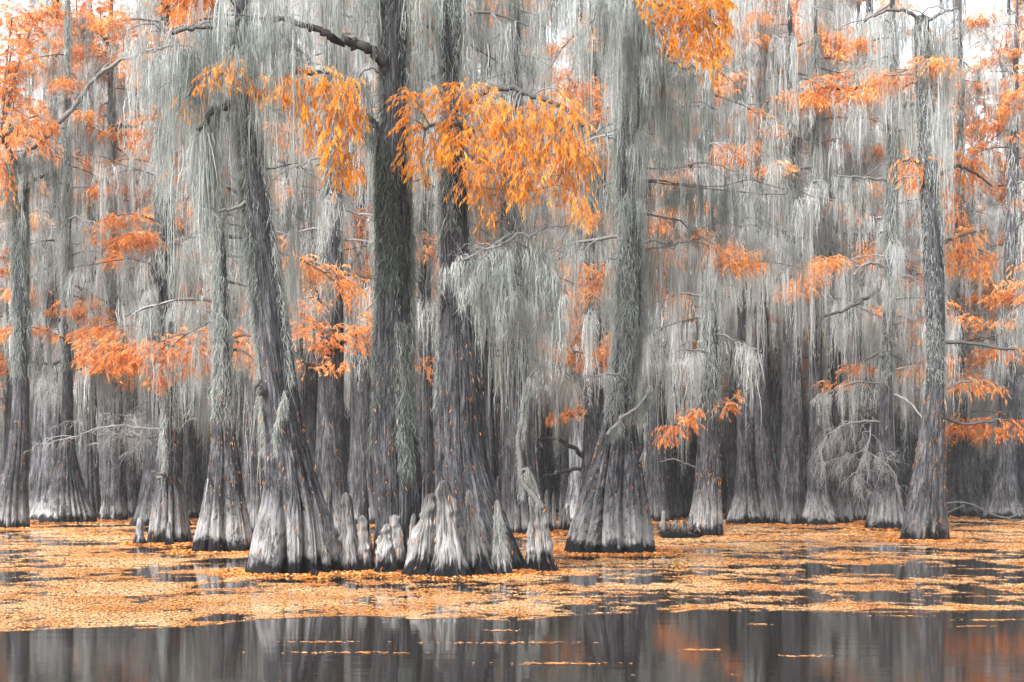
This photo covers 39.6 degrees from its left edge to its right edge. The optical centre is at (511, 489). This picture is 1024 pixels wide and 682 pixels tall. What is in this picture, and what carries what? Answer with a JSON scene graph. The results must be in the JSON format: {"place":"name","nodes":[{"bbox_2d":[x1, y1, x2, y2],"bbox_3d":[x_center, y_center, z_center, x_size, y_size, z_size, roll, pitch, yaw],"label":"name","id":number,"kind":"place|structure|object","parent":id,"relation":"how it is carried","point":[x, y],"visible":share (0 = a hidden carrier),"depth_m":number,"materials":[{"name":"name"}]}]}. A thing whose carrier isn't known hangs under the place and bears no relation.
{"place":"outdoors","nodes":[
{"label":"outdoors","id":0,"kind":"place"},
{"bbox_2d":[0,512,1023,681],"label":"water","id":1,"kind":"structure","parent":0,"point":[649,641],"depth_m":15.68,"materials":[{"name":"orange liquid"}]},
{"bbox_2d":[0,125,33,486],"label":"cypress tree","id":2,"kind":"object","parent":1,"relation":"on","point":[2,452],"depth_m":100.23,"materials":[{"name":"grey plant"}]},
{"bbox_2d":[0,99,35,466],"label":"cypress tree","id":3,"kind":"object","parent":1,"relation":"on","point":[2,416],"visible":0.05,"depth_m":97.33,"materials":[{"name":"grey plant"}]},
{"bbox_2d":[0,47,40,470],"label":"cypress tree","id":4,"kind":"object","parent":1,"relation":"on","point":[7,399],"visible":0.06,"depth_m":85.76,"materials":[{"name":"grey plant"}]},
{"bbox_2d":[0,0,117,514],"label":"cypress tree","id":5,"kind":"object","parent":1,"relation":"on","point":[36,459],"visible":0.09,"depth_m":73.67,"materials":[{"name":"grey plant"}]},
{"bbox_2d":[8,0,124,466],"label":"cypress tree","id":6,"kind":"object","parent":1,"relation":"on","point":[78,437],"visible":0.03,"depth_m":80.41,"materials":[{"name":"grey plant"}]},
{"bbox_2d":[1,0,138,517],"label":"cypress tree","id":7,"kind":"object","parent":1,"relation":"on","point":[90,475],"visible":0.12,"depth_m":73.23,"materials":[{"name":"grey plant"}]},
{"bbox_2d":[0,0,142,522],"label":"cypress tree","id":8,"kind":"object","parent":1,"relation":"on","point":[67,499],"visible":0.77,"depth_m":64.23,"materials":[{"name":"grey plant"}]},
{"bbox_2d":[0,0,144,519],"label":"cypress tree","id":9,"kind":"object","parent":1,"relation":"on","point":[48,464],"visible":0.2,"depth_m":69.76,"materials":[{"name":"grey plant"}]},
{"bbox_2d":[0,0,164,527],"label":"cypress tree","id":10,"kind":"object","parent":1,"relation":"on","point":[14,483],"visible":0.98,"depth_m":54.30,"materials":[{"name":"grey plant"}]},
{"bbox_2d":[37,61,145,498],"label":"cypress tree","id":11,"kind":"object","parent":1,"relation":"on","point":[101,465],"visible":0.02,"depth_m":84.80,"materials":[{"name":"grey plant"}]},
{"bbox_2d":[21,0,182,519],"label":"cypress tree","id":12,"kind":"object","parent":1,"relation":"on","point":[115,506],"visible":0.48,"depth_m":68.03,"materials":[{"name":"grey plant"}]},
{"bbox_2d":[74,26,183,516],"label":"cypress tree","id":13,"kind":"object","parent":1,"relation":"on","point":[133,484],"visible":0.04,"depth_m":78.09,"materials":[{"name":"grey plant"}]},
{"bbox_2d":[96,68,180,437],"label":"cypress tree","id":14,"kind":"object","parent":1,"relation":"on","point":[141,274],"visible":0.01,"depth_m":82.72,"materials":[{"name":"grey plant"}]},
{"bbox_2d":[24,321,254,542],"bbox_3d":[-10.064,-1.417,39.024,6.266,6.534,2.328,0,0,0],"label":"cypress tree","id":15,"kind":"object","parent":1,"relation":"on","point":[169,503],"visible":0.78,"depth_m":39.10,"materials":[{"name":"grey plant"}]},
{"bbox_2d":[132,517,146,543],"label":"cypress knee","id":16,"kind":"object","parent":1,"relation":"on","point":[139,536],"visible":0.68,"depth_m":38.48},
{"bbox_2d":[49,0,247,525],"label":"cypress tree","id":17,"kind":"object","parent":1,"relation":"on","point":[151,243],"visible":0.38,"depth_m":58.18,"materials":[{"name":"grey plant"}]},
{"bbox_2d":[98,0,212,445],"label":"cypress tree","id":18,"kind":"object","parent":1,"relation":"on","point":[200,398],"visible":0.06,"depth_m":62.18,"materials":[{"name":"grey plant"}]},
{"bbox_2d":[93,0,232,518],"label":"cypress tree","id":19,"kind":"object","parent":1,"relation":"on","point":[190,482],"visible":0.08,"depth_m":71.07,"materials":[{"name":"grey plant"}]},
{"bbox_2d":[102,10,232,435],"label":"cypress tree","id":20,"kind":"object","parent":1,"relation":"on","point":[126,322],"visible":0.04,"depth_m":74.17,"materials":[{"name":"grey plant"}]},
{"bbox_2d":[141,143,209,478],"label":"cypress tree","id":21,"kind":"object","parent":1,"relation":"on","point":[181,446],"depth_m":91.66,"materials":[{"name":"grey plant"}]},
{"bbox_2d":[176,205,211,510],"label":"cypress tree","id":22,"kind":"object","parent":1,"relation":"on","point":[199,471],"visible":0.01,"depth_m":87.88,"materials":[{"name":"grey plant"}]},
{"bbox_2d":[194,270,210,487],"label":"cypress tree","id":23,"kind":"object","parent":1,"relation":"on","point":[205,460],"visible":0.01,"depth_m":107.11,"materials":[{"name":"grey plant"}]},
{"bbox_2d":[97,0,370,574],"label":"cypress tree","id":24,"kind":"object","parent":1,"relation":"on","point":[294,532],"visible":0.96,"depth_m":25.34,"materials":[{"name":"grey plant"}]},
{"bbox_2d":[119,0,371,552],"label":"cypress tree","id":25,"kind":"object","parent":1,"relation":"on","point":[223,524],"visible":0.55,"depth_m":34.17,"materials":[{"name":"grey plant"}]},
{"bbox_2d":[134,0,357,533],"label":"cypress tree","id":26,"kind":"object","parent":1,"relation":"on","point":[253,484],"visible":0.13,"depth_m":45.73,"materials":[{"name":"grey plant"}]},
{"bbox_2d":[175,67,348,477],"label":"cypress tree","id":27,"kind":"object","parent":1,"relation":"on","point":[240,440],"visible":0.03,"depth_m":65.59,"materials":[{"name":"grey plant"}]},
{"bbox_2d":[227,0,364,414],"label":"cypress tree","id":28,"kind":"object","parent":1,"relation":"on","point":[239,325],"visible":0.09,"depth_m":61.35,"materials":[{"name":"grey plant"}]},
{"bbox_2d":[235,0,370,465],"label":"cypress tree","id":29,"kind":"object","parent":1,"relation":"on","point":[308,387],"visible":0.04,"depth_m":64.47,"materials":[{"name":"grey plant"}]},
{"bbox_2d":[195,0,439,536],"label":"cypress tree","id":30,"kind":"object","parent":1,"relation":"on","point":[330,459],"visible":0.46,"depth_m":42.78,"materials":[{"name":"grey plant"}]},
{"bbox_2d":[324,478,333,526],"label":"cypress knee","id":31,"kind":"object","parent":1,"relation":"on","point":[328,493],"visible":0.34,"depth_m":28.44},
{"bbox_2d":[164,0,510,568],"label":"cypress tree","id":32,"kind":"object","parent":1,"relation":"on","point":[395,446],"visible":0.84,"depth_m":26.22,"materials":[{"name":"grey plant"}]},
{"bbox_2d":[336,492,360,572],"bbox_3d":[-2.966,0.949,25.910,0.586,1.802,0.664,0,0,0],"label":"cypress knee","id":33,"kind":"object","parent":1,"relation":"on","point":[347,540],"visible":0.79,"depth_m":25.79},
{"bbox_2d":[296,6,416,409],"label":"cypress tree","id":34,"kind":"object","parent":1,"relation":"on","point":[368,184],"depth_m":71.66,"materials":[{"name":"grey plant"}]},
{"bbox_2d":[298,0,415,471],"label":"cypress tree","id":35,"kind":"object","parent":1,"relation":"on","point":[347,433],"visible":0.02,"depth_m":76.04,"materials":[{"name":"grey plant"}]},
{"bbox_2d":[308,5,415,523],"bbox_3d":[-6.338,-12.462,62.287,5.774,28.611,6.307,0,0,-23],"label":"cypress tree","id":36,"kind":"object","parent":1,"relation":"on","point":[358,429],"visible":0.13,"depth_m":61.94,"materials":[{"name":"grey plant"}]},
{"bbox_2d":[357,515,373,570],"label":"cypress knee","id":37,"kind":"object","parent":1,"relation":"on","point":[365,557],"visible":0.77,"depth_m":25.84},
{"bbox_2d":[359,461,372,559],"bbox_3d":[-3.022,0.631,29.252,0.431,2.438,0.430,0,0,33],"label":"cypress knee","id":38,"kind":"object","parent":1,"relation":"on","point":[363,507],"visible":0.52,"depth_m":29.20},
{"bbox_2d":[373,523,395,573],"bbox_3d":[-2.260,1.225,25.325,0.436,1.250,0.417,0,0,0],"label":"cypress knee","id":39,"kind":"object","parent":1,"relation":"on","point":[386,563],"visible":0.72,"depth_m":25.23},
{"bbox_2d":[389,514,402,562],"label":"cypress knee","id":40,"kind":"object","parent":1,"relation":"on","point":[394,521],"visible":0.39,"depth_m":25.87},
{"bbox_2d":[395,527,405,570],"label":"cypress knee","id":41,"kind":"object","parent":1,"relation":"on","point":[400,556],"visible":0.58,"depth_m":25.71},
{"bbox_2d":[399,493,436,576],"bbox_3d":[-1.594,0.956,24.755,0.795,1.789,0.737,0,0,-43],"label":"cypress knee","id":42,"kind":"object","parent":1,"relation":"on","point":[419,560],"visible":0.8,"depth_m":24.61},
{"bbox_2d":[333,0,517,510],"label":"cypress tree","id":43,"kind":"object","parent":1,"relation":"on","point":[427,462],"visible":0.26,"depth_m":44.56,"materials":[{"name":"grey plant"}]},
{"bbox_2d":[371,5,498,476],"bbox_3d":[-3.713,-14.643,64.659,6.731,33.071,7.596,0,0,-37],"label":"cypress tree","id":44,"kind":"object","parent":1,"relation":"on","point":[434,389],"visible":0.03,"depth_m":63.97,"materials":[{"name":"grey plant"}]},
{"bbox_2d":[428,480,473,577],"bbox_3d":[-1.048,0.843,24.389,0.796,2.015,0.765,0,0,45],"label":"cypress knee","id":45,"kind":"object","parent":1,"relation":"on","point":[449,559],"visible":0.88,"depth_m":24.24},
{"bbox_2d":[313,0,602,569],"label":"cypress tree","id":46,"kind":"object","parent":1,"relation":"on","point":[466,289],"visible":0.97,"depth_m":26.05,"materials":[{"name":"grey plant"}]},
{"bbox_2d":[462,489,492,575],"bbox_3d":[-0.619,0.920,24.828,0.723,1.860,0.672,0,0,0],"label":"cypress knee","id":47,"kind":"object","parent":1,"relation":"on","point":[477,556],"visible":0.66,"depth_m":24.73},
{"bbox_2d":[416,0,568,493],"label":"cypress tree","id":48,"kind":"object","parent":1,"relation":"on","point":[500,447],"visible":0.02,"depth_m":67.71,"materials":[{"name":"grey plant"}]},
{"bbox_2d":[413,0,584,481],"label":"cypress tree","id":49,"kind":"object","parent":1,"relation":"on","point":[495,466],"visible":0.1,"depth_m":50.69,"materials":[{"name":"grey plant"}]},
{"bbox_2d":[490,499,512,575],"bbox_3d":[-0.213,1.009,24.917,0.507,1.682,0.567,0,0,0],"label":"cypress knee","id":50,"kind":"object","parent":1,"relation":"on","point":[500,561],"visible":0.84,"depth_m":24.86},
{"bbox_2d":[433,0,583,533],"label":"cypress tree","id":51,"kind":"object","parent":1,"relation":"on","point":[520,516],"visible":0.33,"depth_m":47.65,"materials":[{"name":"grey plant"}]},
{"bbox_2d":[0,513,1023,674],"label":"floating leaves","id":52,"kind":"object","parent":1,"relation":"on","point":[397,573],"visible":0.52,"depth_m":24.13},
{"bbox_2d":[523,521,534,569],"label":"cypress knee","id":53,"kind":"object","parent":1,"relation":"on","point":[530,554],"visible":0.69,"depth_m":26.14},
{"bbox_2d":[74,201,987,488],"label":"forest","id":54,"kind":"object","parent":1,"relation":"on","point":[558,453],"depth_m":136.84,"materials":[{"name":"grey plant"}]},
{"bbox_2d":[495,17,572,513],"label":"cypress tree","id":55,"kind":"object","parent":1,"relation":"on","point":[541,454],"visible":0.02,"depth_m":77.59,"materials":[{"name":"grey plant"}]},
{"bbox_2d":[494,1,584,503],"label":"cypress tree","id":56,"kind":"object","parent":1,"relation":"on","point":[538,470],"visible":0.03,"depth_m":66.26,"materials":[{"name":"grey plant"}]},
{"bbox_2d":[533,503,558,571],"bbox_3d":[0.606,1.034,25.939,0.469,1.632,0.461,0,0,36],"label":"cypress knee","id":57,"kind":"object","parent":1,"relation":"on","point":[544,560],"visible":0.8,"depth_m":25.82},
{"bbox_2d":[515,366,542,511],"bbox_3d":[0.289,-0.861,26.056,0.670,2.796,0.390,0,0,37],"label":"twisted stem","id":58,"kind":"object","parent":57,"relation":"on","point":[533,494],"visible":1,"depth_m":26.03,"materials":[{"name":"grey plant"}]},
{"bbox_2d":[536,12,572,512],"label":"cypress tree","id":59,"kind":"object","parent":1,"relation":"on","point":[546,483],"visible":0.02,"depth_m":92.75,"materials":[{"name":"grey plant"}]},
{"bbox_2d":[546,91,565,511],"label":"cypress tree","id":60,"kind":"object","parent":1,"relation":"on","point":[553,487],"visible":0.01,"depth_m":95.33,"materials":[{"name":"grey plant"}]},
{"bbox_2d":[559,408,570,504],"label":"cypress tree","id":61,"kind":"object","parent":1,"relation":"on","point":[564,482],"depth_m":122.11,"materials":[{"name":"grey plant"}]},
{"bbox_2d":[522,0,643,521],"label":"cypress tree","id":62,"kind":"object","parent":1,"relation":"on","point":[572,496],"visible":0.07,"depth_m":66.11,"materials":[{"name":"grey plant"}]},
{"bbox_2d":[524,0,686,499],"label":"cypress tree","id":63,"kind":"object","parent":1,"relation":"on","point":[591,415],"visible":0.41,"depth_m":49.01,"materials":[{"name":"grey plant"}]},
{"bbox_2d":[530,0,684,410],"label":"cypress tree","id":64,"kind":"object","parent":1,"relation":"on","point":[603,258],"visible":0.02,"depth_m":60.20,"materials":[{"name":"grey plant"}]},
{"bbox_2d":[609,11,696,480],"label":"cypress tree","id":65,"kind":"object","parent":1,"relation":"on","point":[644,421],"visible":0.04,"depth_m":68.44,"materials":[{"name":"grey plant"}]},
{"bbox_2d":[614,7,701,518],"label":"cypress tree","id":66,"kind":"object","parent":1,"relation":"on","point":[678,494],"visible":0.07,"depth_m":72.12,"materials":[{"name":"grey plant"}]},
{"bbox_2d":[524,0,814,553],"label":"cypress tree","id":67,"kind":"object","parent":1,"relation":"on","point":[612,513],"visible":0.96,"depth_m":33.74,"materials":[{"name":"grey plant"}]},
{"bbox_2d":[656,519,706,537],"bbox_3d":[5.296,1.270,44.156,1.607,0.712,1.189,0,0,0],"label":"root tangle","id":68,"kind":"object","parent":1,"relation":"on","point":[674,529],"visible":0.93,"depth_m":43.80,"materials":[{"name":"grey plant"}]},
{"bbox_2d":[681,237,698,501],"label":"cypress tree","id":69,"kind":"object","parent":1,"relation":"on","point":[691,456],"depth_m":111.24,"materials":[{"name":"grey plant"}]},
{"bbox_2d":[660,154,723,509],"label":"cypress tree","id":70,"kind":"object","parent":1,"relation":"on","point":[687,482],"visible":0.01,"depth_m":82.79,"materials":[{"name":"grey plant"}]},
{"bbox_2d":[590,0,810,536],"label":"cypress tree","id":71,"kind":"object","parent":1,"relation":"on","point":[706,506],"visible":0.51,"depth_m":45.49,"materials":[{"name":"grey plant"}]},
{"bbox_2d":[679,62,729,512],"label":"cypress tree","id":72,"kind":"object","parent":1,"relation":"on","point":[724,489],"visible":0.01,"depth_m":89.90,"materials":[{"name":"grey plant"}]},
{"bbox_2d":[688,108,728,485],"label":"cypress tree","id":73,"kind":"object","parent":1,"relation":"on","point":[726,427],"depth_m":103.05,"materials":[{"name":"grey plant"}]},
{"bbox_2d":[635,0,803,521],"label":"cypress tree","id":74,"kind":"object","parent":1,"relation":"on","point":[660,502],"visible":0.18,"depth_m":65.37,"materials":[{"name":"grey plant"}]},
{"bbox_2d":[683,102,755,478],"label":"cypress tree","id":75,"kind":"object","parent":1,"relation":"on","point":[752,431],"visible":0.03,"depth_m":84.32,"materials":[{"name":"grey plant"}]},
{"bbox_2d":[653,0,823,524],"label":"cypress tree","id":76,"kind":"object","parent":1,"relation":"on","point":[745,507],"visible":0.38,"depth_m":60.70,"materials":[{"name":"grey plant"}]},
{"bbox_2d":[678,13,803,518],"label":"cypress tree","id":77,"kind":"object","parent":1,"relation":"on","point":[732,447],"visible":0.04,"depth_m":69.04,"materials":[{"name":"grey plant"}]},
{"bbox_2d":[691,0,849,523],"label":"cypress tree","id":78,"kind":"object","parent":1,"relation":"on","point":[768,490],"visible":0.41,"depth_m":60.31,"materials":[{"name":"grey plant"}]},
{"bbox_2d":[721,0,821,488],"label":"cypress tree","id":79,"kind":"object","parent":1,"relation":"on","point":[775,385],"visible":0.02,"depth_m":70.78,"materials":[{"name":"grey plant"}]},
{"bbox_2d":[718,0,851,442],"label":"cypress tree","id":80,"kind":"object","parent":1,"relation":"on","point":[723,393],"visible":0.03,"depth_m":79.94,"materials":[{"name":"grey plant"}]},
{"bbox_2d":[724,0,866,524],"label":"cypress tree","id":81,"kind":"object","parent":1,"relation":"on","point":[793,483],"visible":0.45,"depth_m":59.78,"materials":[{"name":"grey plant"}]},
{"bbox_2d":[771,0,852,508],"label":"cypress tree","id":82,"kind":"object","parent":1,"relation":"on","point":[803,355],"visible":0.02,"depth_m":76.75,"materials":[{"name":"grey plant"}]},
{"bbox_2d":[797,21,827,462],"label":"cypress tree","id":83,"kind":"object","parent":1,"relation":"on","point":[806,431],"depth_m":84.75,"materials":[{"name":"grey plant"}]},
{"bbox_2d":[735,0,905,525],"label":"cypress tree","id":84,"kind":"object","parent":1,"relation":"on","point":[818,509],"visible":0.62,"depth_m":59.39,"materials":[{"name":"grey plant"}]},
{"bbox_2d":[725,0,922,522],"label":"cypress tree","id":85,"kind":"object","parent":1,"relation":"on","point":[843,512],"visible":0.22,"depth_m":62.05,"materials":[{"name":"grey plant"}]},
{"bbox_2d":[724,0,924,520],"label":"cypress tree","id":86,"kind":"object","parent":1,"relation":"on","point":[857,515],"visible":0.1,"depth_m":66.22,"materials":[{"name":"grey plant"}]},
{"bbox_2d":[802,70,880,492],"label":"cypress tree","id":87,"kind":"object","parent":1,"relation":"on","point":[846,416],"visible":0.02,"depth_m":77.76,"materials":[{"name":"grey plant"}]},
{"bbox_2d":[777,19,915,481],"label":"cypress tree","id":88,"kind":"object","parent":1,"relation":"on","point":[806,386],"visible":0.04,"depth_m":74.00,"materials":[{"name":"grey plant"}]},
{"bbox_2d":[789,0,987,529],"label":"cypress tree","id":89,"kind":"object","parent":1,"relation":"on","point":[886,510],"visible":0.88,"depth_m":53.43,"materials":[{"name":"grey plant"}]},
{"bbox_2d":[822,0,959,508],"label":"cypress tree","id":90,"kind":"object","parent":1,"relation":"on","point":[872,412],"visible":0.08,"depth_m":68.62,"materials":[{"name":"grey plant"}]},
{"bbox_2d":[878,126,953,511],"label":"cypress tree","id":91,"kind":"object","parent":1,"relation":"on","point":[904,472],"visible":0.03,"depth_m":92.97,"materials":[{"name":"grey plant"}]},
{"bbox_2d":[880,87,981,471],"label":"cypress tree","id":92,"kind":"object","parent":1,"relation":"on","point":[913,447],"visible":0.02,"depth_m":98.77,"materials":[{"name":"grey plant"}]},
{"bbox_2d":[856,5,1023,539],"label":"cypress tree","id":93,"kind":"object","parent":1,"relation":"on","point":[926,515],"visible":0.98,"depth_m":41.72,"materials":[{"name":"silver plant"}]},
{"bbox_2d":[893,96,992,492],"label":"cypress tree","id":94,"kind":"object","parent":1,"relation":"on","point":[916,404],"visible":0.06,"depth_m":82.99,"materials":[{"name":"grey plant"}]},
{"bbox_2d":[914,160,997,471],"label":"cypress tree","id":95,"kind":"object","parent":1,"relation":"on","point":[948,444],"visible":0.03,"depth_m":97.64,"materials":[{"name":"grey plant"}]},
{"bbox_2d":[900,0,1023,517],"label":"cypress tree","id":96,"kind":"object","parent":1,"relation":"on","point":[961,487],"visible":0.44,"depth_m":75.78,"materials":[{"name":"grey plant"}]},
{"bbox_2d":[905,0,1020,508],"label":"cypress tree","id":97,"kind":"object","parent":1,"relation":"on","point":[978,487],"visible":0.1,"depth_m":83.62,"materials":[{"name":"grey plant"}]},
{"bbox_2d":[946,0,1023,518],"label":"cypress tree","id":98,"kind":"object","parent":1,"relation":"on","point":[1003,498],"visible":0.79,"depth_m":71.75,"materials":[{"name":"grey plant"}]},
{"bbox_2d":[968,170,1002,500],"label":"cypress tree","id":99,"kind":"object","parent":1,"relation":"on","point":[987,477],"visible":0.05,"depth_m":103.58,"materials":[{"name":"grey plant"}]},
{"bbox_2d":[947,501,1023,520],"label":"fallen limb","id":100,"kind":"object","parent":1,"relation":"on","point":[980,508],"visible":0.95,"depth_m":61.97,"materials":[{"name":"wood"}]},
{"bbox_2d":[948,0,1023,496],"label":"cypress tree","id":101,"kind":"object","parent":1,"relation":"on","point":[1001,198],"visible":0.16,"depth_m":80.50,"materials":[{"name":"grey plant"}]},
{"bbox_2d":[977,216,998,482],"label":"cypress tree","id":102,"kind":"object","parent":1,"relation":"on","point":[981,468],"depth_m":115.09,"materials":[{"name":"grey plant"}]},
{"bbox_2d":[967,63,1023,398],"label":"cypress tree","id":103,"kind":"object","parent":1,"relation":"on","point":[1013,296],"visible":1,"depth_m":63.35,"materials":[{"name":"orange plant"}]},
{"bbox_2d":[978,75,1023,491],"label":"cypress tree","id":104,"kind":"object","parent":1,"relation":"on","point":[1021,458],"visible":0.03,"depth_m":92.78,"materials":[{"name":"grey plant"}]},
{"bbox_2d":[979,71,1023,511],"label":"cypress tree","id":105,"kind":"object","parent":1,"relation":"on","point":[1021,205],"visible":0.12,"depth_m":76.84,"materials":[{"name":"grey plant"}]},
{"bbox_2d":[0,0,1023,468],"label":"sky","id":106,"kind":"structure","parent":0,"point":[986,4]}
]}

